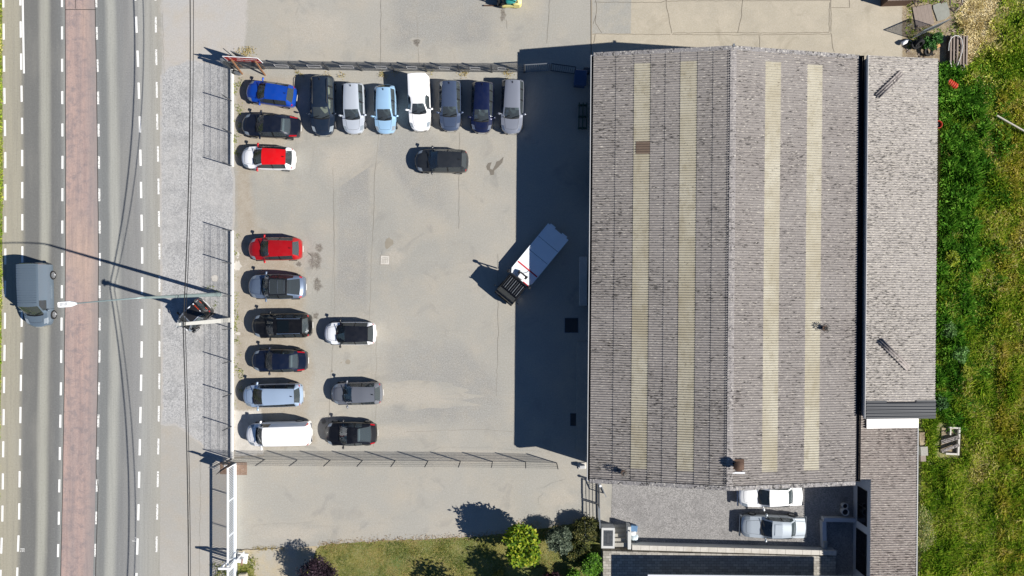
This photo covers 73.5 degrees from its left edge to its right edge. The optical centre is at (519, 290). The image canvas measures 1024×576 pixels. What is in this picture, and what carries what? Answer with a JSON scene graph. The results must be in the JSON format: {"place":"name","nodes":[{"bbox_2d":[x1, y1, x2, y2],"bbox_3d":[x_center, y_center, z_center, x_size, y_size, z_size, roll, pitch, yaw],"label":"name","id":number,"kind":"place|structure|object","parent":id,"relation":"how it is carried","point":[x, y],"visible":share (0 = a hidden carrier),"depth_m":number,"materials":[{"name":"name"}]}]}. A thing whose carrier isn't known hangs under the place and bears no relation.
{"place":"outdoors","nodes":[
{"label":"outdoors","id":0,"kind":"place"},
{"bbox_2d":[0,0,3,496],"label":"grass verge","id":1,"kind":"object","parent":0,"point":[1,186],"depth_m":54.00,"materials":[{"name":"green plant"}]},
{"bbox_2d":[0,0,160,575],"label":"road","id":2,"kind":"structure","parent":0,"point":[123,366],"depth_m":54.00,"materials":[{"name":"grey asphalt"}]},
{"bbox_2d":[0,0,5,575],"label":"lane marking","id":3,"kind":"object","parent":2,"relation":"on","point":[4,351],"visible":1,"depth_m":53.99,"materials":[{"name":"paint"}]},
{"bbox_2d":[16,0,22,575],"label":"lane marking","id":4,"kind":"object","parent":2,"relation":"on","point":[19,484],"visible":0.93,"depth_m":53.99,"materials":[{"name":"paint"}]},
{"bbox_2d":[16,262,56,326],"bbox_3d":[-37.386,0.306,53.017,2.353,1.938,5.042,-1,90,0],"label":"transporter van","id":5,"kind":"object","parent":2,"relation":"on","point":[35,291],"visible":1,"depth_m":52.38,"materials":[{"name":"paint"}]},
{"bbox_2d":[57,0,62,556],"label":"lane marking","id":6,"kind":"object","parent":2,"relation":"on","point":[61,326],"visible":1,"depth_m":53.99,"materials":[{"name":"paint"}]},
{"bbox_2d":[61,0,97,575],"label":"red road strip","id":7,"kind":"object","parent":2,"relation":"on","point":[80,417],"visible":0.98,"depth_m":53.99,"materials":[{"name":"asphalt"}]},
{"bbox_2d":[60,0,98,575],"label":"road joint","id":8,"kind":"object","parent":7,"relation":"on","point":[65,256],"visible":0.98,"depth_m":53.99,"materials":[{"name":"grey asphalt"}]},
{"bbox_2d":[94,0,100,555],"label":"lane marking","id":9,"kind":"object","parent":2,"relation":"on","point":[98,125],"visible":1,"depth_m":53.99,"materials":[{"name":"paint"}]},
{"bbox_2d":[134,0,142,575],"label":"lane marking","id":10,"kind":"object","parent":2,"relation":"on","point":[141,351],"visible":1,"depth_m":53.99,"materials":[{"name":"paint"}]},
{"bbox_2d":[154,0,159,551],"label":"lane marking","id":11,"kind":"object","parent":2,"relation":"on","point":[159,278],"visible":1,"depth_m":53.99,"materials":[{"name":"paint"}]},
{"bbox_2d":[246,2,586,544],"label":"dusty asphalt","id":12,"kind":"structure","parent":0,"point":[317,26],"depth_m":53.99,"materials":[{"name":"grey asphalt"}]},
{"bbox_2d":[163,2,549,575],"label":"asphalt joint","id":13,"kind":"object","parent":12,"relation":"on","point":[370,288],"visible":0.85,"depth_m":53.99,"materials":[{"name":"grey asphalt"}]},
{"bbox_2d":[331,380,383,407],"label":"parked car","id":14,"kind":"object","parent":12,"relation":"on","point":[347,393],"visible":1,"depth_m":53.09,"materials":[{"name":"paint"}]},
{"bbox_2d":[0,0,892,575],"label":"ground","id":15,"kind":"structure","parent":0,"point":[444,278],"depth_m":54.00,"materials":[{"name":"concrete"}]},
{"bbox_2d":[160,425,229,575],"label":"asphalt apron","id":16,"kind":"object","parent":15,"relation":"on","point":[208,519],"visible":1,"depth_m":53.99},
{"bbox_2d":[160,58,234,461],"bbox_3d":[-25.345,-2.420,53.990,5.939,0.001,31.834,0,90,0],"label":"gravel strip","id":17,"kind":"object","parent":15,"relation":"on","point":[211,215],"visible":0.95,"depth_m":53.99,"materials":[{"name":"grey gravel"}]},
{"bbox_2d":[57,292,221,307],"bbox_3d":[-26.098,0.572,48.351,5.349,11.310,0.399,-7,90,0],"label":"street lamp","id":18,"kind":"object","parent":17,"relation":"on","point":[63,304],"visible":0.99,"depth_m":44.92,"materials":[{"name":"metal"}]},
{"bbox_2d":[176,298,213,332],"bbox_3d":[-25.242,1.921,53.199,2.614,1.575,2.074,-44,90,0],"label":"transformer","id":19,"kind":"object","parent":17,"relation":"on","point":[198,309],"visible":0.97,"depth_m":52.93,"materials":[{"name":"paint"}]},
{"bbox_2d":[176,318,229,327],"bbox_3d":[-23.085,2.279,50.300,0.791,7.400,0.560,0,90,0],"label":"utility pole","id":20,"kind":"object","parent":17,"relation":"on","point":[210,321],"visible":1,"depth_m":49.92,"materials":[{"name":"concrete"}]},
{"bbox_2d":[183,0,190,575],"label":"overhead cable","id":21,"kind":"object","parent":20,"relation":"attached to","point":[185,288],"visible":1,"depth_m":48.10,"materials":[{"name":"black metal"}]},
{"bbox_2d":[185,0,193,575],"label":"overhead cable","id":22,"kind":"object","parent":20,"relation":"attached to","point":[187,283],"visible":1,"depth_m":48.54,"materials":[{"name":"black metal"}]},
{"bbox_2d":[230,230,233,458],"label":"wall","id":23,"kind":"structure","parent":17,"relation":"on","point":[232,343],"depth_m":53.80,"materials":[{"name":"white paint"}]},
{"bbox_2d":[222,229,231,463],"bbox_3d":[-22.590,4.240,52.995,0.060,1.610,17.940,0,90,0],"label":"wire fence","id":24,"kind":"object","parent":23,"relation":"on","point":[228,394],"visible":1,"depth_m":53.07,"materials":[{"name":"grey metal"}]},
{"bbox_2d":[230,69,233,166],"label":"wall","id":25,"kind":"structure","parent":17,"relation":"on","point":[232,119],"depth_m":53.80,"materials":[{"name":"white paint"}]},
{"bbox_2d":[222,62,231,165],"bbox_3d":[-22.590,-13.600,52.995,0.060,1.610,7.660,0,90,0],"label":"wire fence","id":26,"kind":"object","parent":25,"relation":"on","point":[225,113],"visible":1,"depth_m":52.90,"materials":[{"name":"grey metal"}]},
{"bbox_2d":[157,0,250,74],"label":"gravel apron","id":27,"kind":"object","parent":15,"relation":"on","point":[219,25],"visible":0.81,"depth_m":53.99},
{"bbox_2d":[227,463,236,575],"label":"sliding gate","id":28,"kind":"structure","parent":15,"relation":"on","point":[234,519],"depth_m":53.47,"materials":[{"name":"metal"}]},
{"bbox_2d":[209,554,258,575],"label":"weeds","id":29,"kind":"object","parent":15,"relation":"on","point":[243,568],"visible":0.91,"depth_m":53.93,"materials":[{"name":"green plant"}]},
{"bbox_2d":[211,251,264,457],"bbox_3d":[-22.125,5.035,53.988,2.760,0.001,16.304,-7,90,0],"label":"concrete pad","id":30,"kind":"object","parent":15,"relation":"on","point":[244,419],"visible":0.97,"depth_m":53.99,"materials":[{"name":"grey concrete"}]},
{"bbox_2d":[246,420,312,449],"bbox_3d":[-18.668,11.114,53.066,5.096,1.840,2.260,-2,90,0],"label":"parked van","id":31,"kind":"object","parent":30,"relation":"on","point":[284,433],"visible":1,"depth_m":52.22,"materials":[{"name":"paint"}]},
{"bbox_2d":[233,67,321,454],"bbox_3d":[-19.078,-2.280,53.994,7.159,0.001,30.756,0,90,0],"label":"dusty soil strip","id":32,"kind":"object","parent":15,"relation":"on","point":[249,226],"visible":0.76,"depth_m":53.99,"materials":[{"name":"beige soil"}]},
{"bbox_2d":[233,77,243,403],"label":"weeds","id":33,"kind":"object","parent":32,"relation":"on","point":[236,234],"visible":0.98,"depth_m":53.95,"materials":[{"name":"green plant"}]},
{"bbox_2d":[222,55,265,75],"bbox_3d":[-20.979,-17.280,52.692,2.691,2.635,0.631,3,90,0],"label":"red sign","id":34,"kind":"object","parent":32,"relation":"on","point":[249,59],"visible":1,"depth_m":52.06,"materials":[{"name":"red metal"}]},
{"bbox_2d":[242,143,296,171],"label":"parked car","id":35,"kind":"object","parent":32,"relation":"on","point":[258,157],"visible":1,"depth_m":52.87,"materials":[{"name":"paint"}]},
{"bbox_2d":[242,110,301,139],"bbox_3d":[-19.319,-12.819,53.261,4.588,1.450,2.242,3,90,0],"label":"parked car","id":36,"kind":"object","parent":32,"relation":"on","point":[280,126],"visible":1,"depth_m":53.11,"materials":[{"name":"paint"}]},
{"bbox_2d":[246,77,297,108],"bbox_3d":[-19.309,-15.334,53.163,3.928,1.646,2.186,8,90,0],"label":"parked car","id":37,"kind":"object","parent":32,"relation":"on","point":[284,96],"visible":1,"depth_m":53.11,"materials":[{"name":"paint"}]},
{"bbox_2d":[243,382,303,410],"bbox_3d":[-19.151,8.126,53.063,4.682,1.846,2.242,-1,90,0],"label":"parked car","id":38,"kind":"object","parent":32,"relation":"on","point":[259,395],"visible":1,"depth_m":53.02,"materials":[{"name":"paint"}]},
{"bbox_2d":[249,234,302,262],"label":"parked car","id":39,"kind":"object","parent":32,"relation":"on","point":[276,248],"visible":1,"depth_m":53.05,"materials":[{"name":"paint"}]},
{"bbox_2d":[249,271,306,301],"bbox_3d":[-18.826,-0.316,53.152,4.464,1.667,2.363,1,90,0],"label":"parked car","id":40,"kind":"object","parent":32,"relation":"on","point":[282,286],"visible":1,"depth_m":52.95,"materials":[{"name":"paint"}]},
{"bbox_2d":[252,347,308,374],"bbox_3d":[-18.648,5.434,53.256,4.385,1.460,2.205,0,90,0],"label":"parked car","id":41,"kind":"object","parent":32,"relation":"on","point":[269,359],"visible":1,"depth_m":53.11,"materials":[{"name":"paint"}]},
{"bbox_2d":[252,311,311,340],"bbox_3d":[-18.441,2.712,53.108,4.681,1.757,2.316,-1,90,0],"label":"parked car","id":42,"kind":"object","parent":32,"relation":"on","point":[269,325],"visible":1,"depth_m":52.94,"materials":[{"name":"paint"}]},
{"bbox_2d":[239,546,316,575],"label":"sandy pad","id":43,"kind":"object","parent":15,"relation":"on","point":[282,562],"visible":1,"depth_m":53.99,"materials":[{"name":"concrete"}]},
{"bbox_2d":[307,75,336,136],"bbox_3d":[-15.304,-14.455,53.148,2.279,1.676,4.760,0,90,0],"label":"parked car","id":44,"kind":"object","parent":15,"relation":"on","point":[323,90],"visible":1,"depth_m":53.11,"materials":[{"name":"paint"}]},
{"bbox_2d":[324,319,375,347],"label":"parked car","id":45,"kind":"object","parent":15,"relation":"on","point":[339,333],"visible":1,"depth_m":52.80,"materials":[{"name":"paint"}]},
{"bbox_2d":[325,420,376,448],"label":"parked car","id":46,"kind":"object","parent":15,"relation":"on","point":[343,433],"visible":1,"depth_m":53.18,"materials":[{"name":"paint"}]},
{"bbox_2d":[338,82,366,134],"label":"parked car","id":47,"kind":"object","parent":15,"relation":"on","point":[353,95],"visible":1,"depth_m":53.10,"materials":[{"name":"paint"}]},
{"bbox_2d":[223,61,524,72],"bbox_3d":[-11.080,-17.327,53.095,23.013,1.810,0.128,1,90,0],"label":"wire fence","id":48,"kind":"object","parent":15,"relation":"on","point":[355,65],"visible":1,"depth_m":52.95,"materials":[{"name":"grey metal"}]},
{"bbox_2d":[223,459,557,468],"bbox_3d":[-9.800,13.390,53.080,25.543,1.840,0.131,1,90,0],"label":"wire fence","id":49,"kind":"object","parent":15,"relation":"on","point":[359,462],"visible":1,"depth_m":53.13,"materials":[{"name":"grey metal"}]},
{"bbox_2d":[331,0,515,436],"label":"asphalt lane","id":50,"kind":"structure","parent":15,"relation":"on","point":[456,358],"depth_m":53.99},
{"bbox_2d":[371,84,397,134],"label":"parked car","id":51,"kind":"object","parent":50,"relation":"on","point":[385,100],"visible":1,"depth_m":53.14,"materials":[{"name":"paint"}]},
{"bbox_2d":[294,8,507,425],"bbox_3d":[-11.362,-7.259,53.988,7.568,0.002,36.153,24,90,0],"label":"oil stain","id":52,"kind":"object","parent":50,"relation":"on","point":[314,261],"visible":0.99,"depth_m":53.99,"materials":[{"name":"concrete"}]},
{"bbox_2d":[405,73,432,131],"bbox_3d":[-7.771,-14.564,53.106,2.167,1.760,4.309,-2,90,0],"label":"parked van","id":53,"kind":"object","parent":50,"relation":"on","point":[419,109],"visible":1,"depth_m":53.01,"materials":[{"name":"paint"}]},
{"bbox_2d":[415,146,468,174],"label":"parked car","id":54,"kind":"object","parent":50,"relation":"on","point":[432,161],"visible":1,"depth_m":52.85,"materials":[{"name":"paint"}]},
{"bbox_2d":[436,80,462,131],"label":"parked car","id":55,"kind":"object","parent":15,"relation":"on","point":[450,112],"visible":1,"depth_m":53.10,"materials":[{"name":"paint"}]},
{"bbox_2d":[468,81,494,133],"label":"parked car","id":56,"kind":"object","parent":15,"relation":"on","point":[482,96],"visible":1,"depth_m":53.01,"materials":[{"name":"paint"}]},
{"bbox_2d":[484,0,521,7],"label":"forklift","id":57,"kind":"object","parent":15,"relation":"on","point":[513,4],"visible":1,"depth_m":53.39,"materials":[{"name":"yellow paint"}]},
{"bbox_2d":[498,79,525,134],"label":"parked car","id":58,"kind":"object","parent":15,"relation":"on","point":[512,100],"visible":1,"depth_m":53.09,"materials":[{"name":"paint"}]},
{"bbox_2d":[494,223,567,305],"bbox_3d":[0.899,-2.009,52.916,2.410,2.140,6.949,39,90,0],"label":"recovery truck","id":59,"kind":"object","parent":15,"relation":"on","point":[539,254],"visible":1,"depth_m":53.19,"materials":[{"name":"metal"}]},
{"bbox_2d":[564,318,578,332],"bbox_3d":[4.099,2.720,53.986,1.120,0.022,1.220,0,90,0],"label":"pit cover","id":60,"kind":"object","parent":15,"relation":"on","point":[571,325],"visible":1,"depth_m":53.98,"materials":[{"name":"metal"}]},
{"bbox_2d":[573,69,586,87],"bbox_3d":[4.720,-16.460,53.440,0.980,1.120,1.200,5,90,0],"label":"waste container","id":61,"kind":"object","parent":15,"relation":"on","point":[580,78],"visible":1,"depth_m":52.88,"materials":[{"name":"blue plastic"}]},
{"bbox_2d":[576,342,587,450],"bbox_3d":[4.960,8.300,53.960,0.950,0.080,8.600,1,90,0],"label":"doorway kerb","id":62,"kind":"structure","parent":15,"relation":"on","point":[581,394],"depth_m":53.92,"materials":[{"name":"grey concrete"}]},
{"bbox_2d":[600,523,614,547],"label":"grated pillar","id":63,"kind":"structure","parent":15,"relation":"on","point":[607,535],"depth_m":53.01,"materials":[{"name":"white concrete"}]},
{"bbox_2d":[592,0,900,59],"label":"concrete yard","id":64,"kind":"structure","parent":15,"relation":"on","point":[864,28],"depth_m":53.99,"materials":[{"name":"beige concrete"}]},
{"bbox_2d":[592,0,630,33],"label":"concrete slab","id":65,"kind":"structure","parent":64,"relation":"on","point":[613,17],"depth_m":53.99,"materials":[{"name":"grey concrete"}]},
{"bbox_2d":[591,0,849,54],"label":"concrete joint","id":66,"kind":"object","parent":64,"relation":"on","point":[719,32],"visible":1,"depth_m":53.99,"materials":[{"name":"grey concrete"}]},
{"bbox_2d":[880,0,912,6],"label":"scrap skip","id":67,"kind":"object","parent":64,"relation":"on","point":[883,3],"visible":1,"depth_m":53.45,"materials":[{"name":"metal"}]},
{"bbox_2d":[853,415,918,575],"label":"outbuilding","id":68,"kind":"structure","parent":15,"relation":"on","point":[885,515],"depth_m":51.24,"materials":[{"name":"grey tile"}]},
{"bbox_2d":[856,528,866,575],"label":"window","id":69,"kind":"structure","parent":68,"relation":"in","point":[861,538],"depth_m":52.48,"materials":[{"name":"black glass"}]},
{"bbox_2d":[857,486,866,526],"bbox_3d":[26.255,16.499,52.550,0.085,1.400,2.700,1,90,0],"label":"window","id":70,"kind":"structure","parent":68,"relation":"in","point":[861,493],"depth_m":52.49,"materials":[{"name":"black glass"}]},
{"bbox_2d":[866,419,918,428],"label":"roof panel","id":71,"kind":"structure","parent":68,"relation":"on","point":[890,423],"depth_m":51.07,"materials":[{"name":"white metal"}]},
{"bbox_2d":[859,55,938,418],"bbox_3d":[27.755,-3.853,51.704,5.450,4.542,26.270,1,90,0],"label":"lean to shed","id":72,"kind":"object","parent":15,"relation":"on","point":[900,176],"visible":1,"depth_m":49.78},
{"bbox_2d":[875,70,903,97],"bbox_3d":[26.767,-14.919,49.571,2.617,0.069,0.460,-43,90,-4],"label":"roofing strip","id":73,"kind":"object","parent":72,"relation":"on","point":[888,85],"visible":1,"depth_m":49.56,"materials":[{"name":"grey metal"}]},
{"bbox_2d":[878,338,910,370],"bbox_3d":[27.136,4.610,49.628,3.084,0.069,0.460,43,90,-4],"label":"roofing strip","id":74,"kind":"object","parent":72,"relation":"on","point":[894,354],"visible":1,"depth_m":49.62,"materials":[{"name":"grey metal"}]},
{"bbox_2d":[313,523,601,575],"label":"lawn","id":75,"kind":"structure","parent":0,"point":[460,548],"depth_m":53.99,"materials":[{"name":"green plant"}]},
{"bbox_2d":[295,555,338,575],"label":"purple shrub","id":76,"kind":"object","parent":75,"relation":"on","point":[318,569],"visible":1,"depth_m":52.19,"materials":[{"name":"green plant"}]},
{"bbox_2d":[318,529,506,548],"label":"weeds","id":77,"kind":"object","parent":75,"relation":"on","point":[383,539],"visible":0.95,"depth_m":53.97,"materials":[{"name":"green plant"}]},
{"bbox_2d":[501,522,541,568],"bbox_3d":[0.174,19.229,52.085,3.086,3.838,3.443,0,90,0],"label":"golden tree","id":78,"kind":"object","parent":75,"relation":"on","point":[522,541],"visible":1,"depth_m":51.15,"materials":[{"name":"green plant"}]},
{"bbox_2d":[544,524,573,555],"bbox_3d":[3.069,19.193,53.013,2.286,1.982,2.348,0,90,0],"label":"olive shrub","id":79,"kind":"object","parent":75,"relation":"on","point":[558,537],"visible":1,"depth_m":52.51,"materials":[{"name":"grey plant"}]},
{"bbox_2d":[566,539,591,564],"bbox_3d":[4.622,20.310,53.408,2.163,1.192,2.306,0,90,0],"label":"bramble bush","id":80,"kind":"object","parent":75,"relation":"on","point":[578,552],"visible":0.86,"depth_m":53.20,"materials":[{"name":"green plant"}]},
{"bbox_2d":[571,515,599,542],"bbox_3d":[5.146,18.507,53.308,2.251,1.393,2.154,0,90,0],"label":"bush","id":81,"kind":"object","parent":75,"relation":"on","point":[588,526],"visible":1,"depth_m":52.94,"materials":[{"name":"green plant"}]},
{"bbox_2d":[580,552,602,575],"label":"laurel bush","id":82,"kind":"object","parent":75,"relation":"on","point":[591,565],"visible":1,"depth_m":52.80,"materials":[{"name":"green plant"}]},
{"bbox_2d":[602,548,835,575],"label":"terrace paving","id":83,"kind":"structure","parent":0,"point":[622,562],"depth_m":53.26,"materials":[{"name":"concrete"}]},
{"bbox_2d":[587,44,863,490],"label":"warehouse","id":84,"kind":"structure","parent":0,"point":[725,273],"depth_m":49.06,"materials":[{"name":"grey tile"}]},
{"bbox_2d":[611,484,852,575],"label":"courtyard gravel","id":85,"kind":"structure","parent":0,"point":[673,515],"depth_m":53.99,"materials":[{"name":"grey gravel"}]},
{"bbox_2d":[613,524,626,546],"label":"garden steps","id":86,"kind":"structure","parent":85,"relation":"on","point":[620,536],"depth_m":53.54,"materials":[{"name":"grey concrete"}]},
{"bbox_2d":[648,574,806,575],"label":"neighbour house","id":87,"kind":"structure","parent":85,"relation":"on","point":[714,575],"depth_m":51.37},
{"bbox_2d":[631,542,835,555],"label":"retaining wall","id":88,"kind":"structure","parent":85,"relation":"on","point":[730,548],"depth_m":53.14,"materials":[{"name":"white concrete"}]},
{"bbox_2d":[736,488,802,510],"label":"parked car","id":89,"kind":"object","parent":85,"relation":"on","point":[776,498],"visible":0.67,"depth_m":53.14,"materials":[{"name":"paint"}]},
{"bbox_2d":[739,512,805,541],"bbox_3d":[19.771,18.371,53.276,5.231,1.420,2.205,2,90,0],"label":"parked car","id":90,"kind":"object","parent":85,"relation":"on","point":[773,526],"visible":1,"depth_m":53.16,"materials":[{"name":"paint"}]},
{"bbox_2d":[820,519,826,548],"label":"garden wall","id":91,"kind":"structure","parent":85,"relation":"on","point":[823,534],"depth_m":53.45,"materials":[{"name":"grey concrete"}]},
{"bbox_2d":[821,516,855,521],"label":"garden wall","id":92,"kind":"structure","parent":85,"relation":"on","point":[837,519],"depth_m":53.44,"materials":[{"name":"grey concrete"}]},
{"bbox_2d":[905,0,963,48],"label":"weedy grass","id":93,"kind":"structure","parent":0,"point":[909,4],"depth_m":53.96,"materials":[{"name":"green plant"}]},
{"bbox_2d":[901,0,990,63],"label":"littered soil","id":94,"kind":"structure","parent":0,"point":[940,52],"depth_m":53.99,"materials":[{"name":"brown soil"}]},
{"bbox_2d":[912,4,933,26],"bbox_3d":[31.780,-21.640,53.962,1.444,0.085,1.600,-11,90,0],"label":"old door panel","id":95,"kind":"structure","parent":94,"relation":"on","point":[923,15],"depth_m":53.92,"materials":[{"name":"brown wood"}]},
{"bbox_2d":[933,2,949,20],"bbox_3d":[33.235,-22.005,53.965,1.170,0.070,1.379,-18,90,0],"label":"stone slab","id":96,"kind":"object","parent":94,"relation":"on","point":[941,11],"depth_m":53.93,"materials":[{"name":"grey stone"}]},
{"bbox_2d":[947,35,967,66],"bbox_3d":[34.340,-18.800,53.770,1.420,0.420,2.300,1,90,0],"label":"pallet","id":97,"kind":"object","parent":94,"relation":"on","point":[954,44],"visible":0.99,"depth_m":53.56,"materials":[{"name":"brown wood"}]},
{"bbox_2d":[917,0,1023,575],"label":"field","id":98,"kind":"structure","parent":0,"point":[940,455],"depth_m":53.99,"materials":[{"name":"plant"}]},
{"bbox_2d":[918,432,927,461],"bbox_3d":[31.644,12.228,53.800,0.550,0.400,2.275,-3,90,0],"label":"concrete post stub","id":99,"kind":"object","parent":98,"relation":"on","point":[923,452],"visible":0.93,"depth_m":53.70,"materials":[{"name":"concrete"}]},
{"bbox_2d":[918,502,935,550],"bbox_3d":[30.763,18.107,52.694,1.861,2.620,3.680,12,90,0],"label":"climbing ivy","id":100,"kind":"object","parent":98,"relation":"on","point":[922,530],"visible":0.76,"depth_m":52.19,"materials":[{"name":"green plant"}]},
{"bbox_2d":[940,321,957,338],"bbox_3d":[33.566,3.081,53.531,1.297,0.947,1.420,24,90,0],"label":"leafy weed","id":101,"kind":"object","parent":98,"relation":"on","point":[950,332],"visible":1,"depth_m":53.35,"materials":[{"name":"green plant"}]},
{"bbox_2d":[940,426,960,454],"bbox_3d":[33.840,11.761,53.850,1.340,0.300,2.200,3,90,0],"label":"brick bed","id":102,"kind":"object","parent":98,"relation":"on","point":[947,434],"visible":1,"depth_m":53.92,"materials":[{"name":"white brick"}]},
{"bbox_2d":[945,249,959,266],"bbox_3d":[33.760,-2.541,53.564,1.202,0.880,1.387,0,90,0],"label":"leafy weed","id":103,"kind":"object","parent":98,"relation":"on","point":[953,258],"visible":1,"depth_m":53.37,"materials":[{"name":"green plant"}]},
{"bbox_2d":[951,345,969,363],"bbox_3d":[34.284,4.971,53.556,1.353,0.993,1.588,0,90,0],"label":"leafy weed","id":104,"kind":"object","parent":98,"relation":"on","point":[963,351],"visible":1,"depth_m":53.33,"materials":[{"name":"green plant"}]},
{"bbox_2d":[935,60,996,422],"bbox_3d":[34.699,-3.790,53.506,5.153,0.967,28.390,1,90,0],"label":"nettle growth","id":105,"kind":"object","parent":98,"relation":"on","point":[971,167],"visible":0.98,"depth_m":53.55,"materials":[{"name":"green plant"}]},
{"bbox_2d":[945,63,1015,434],"bbox_3d":[36.626,-3.105,53.644,4.065,0.691,29.269,5,90,0],"label":"nettle growth","id":106,"kind":"object","parent":98,"relation":"on","point":[967,322],"visible":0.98,"depth_m":53.76,"materials":[{"name":"green plant"}]},
{"bbox_2d":[954,0,1009,66],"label":"straw grass","id":107,"kind":"structure","parent":98,"relation":"on","point":[974,19],"depth_m":53.89,"materials":[{"name":"beige plant"}]},
{"bbox_2d":[993,81,1016,575],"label":"ripe grass","id":108,"kind":"structure","parent":98,"relation":"on","point":[1001,500],"depth_m":53.73,"materials":[{"name":"green plant"}]},
{"bbox_2d":[1006,79,1023,575],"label":"ripe grass","id":109,"kind":"structure","parent":98,"relation":"on","point":[1016,173],"depth_m":53.76,"materials":[{"name":"green plant"}]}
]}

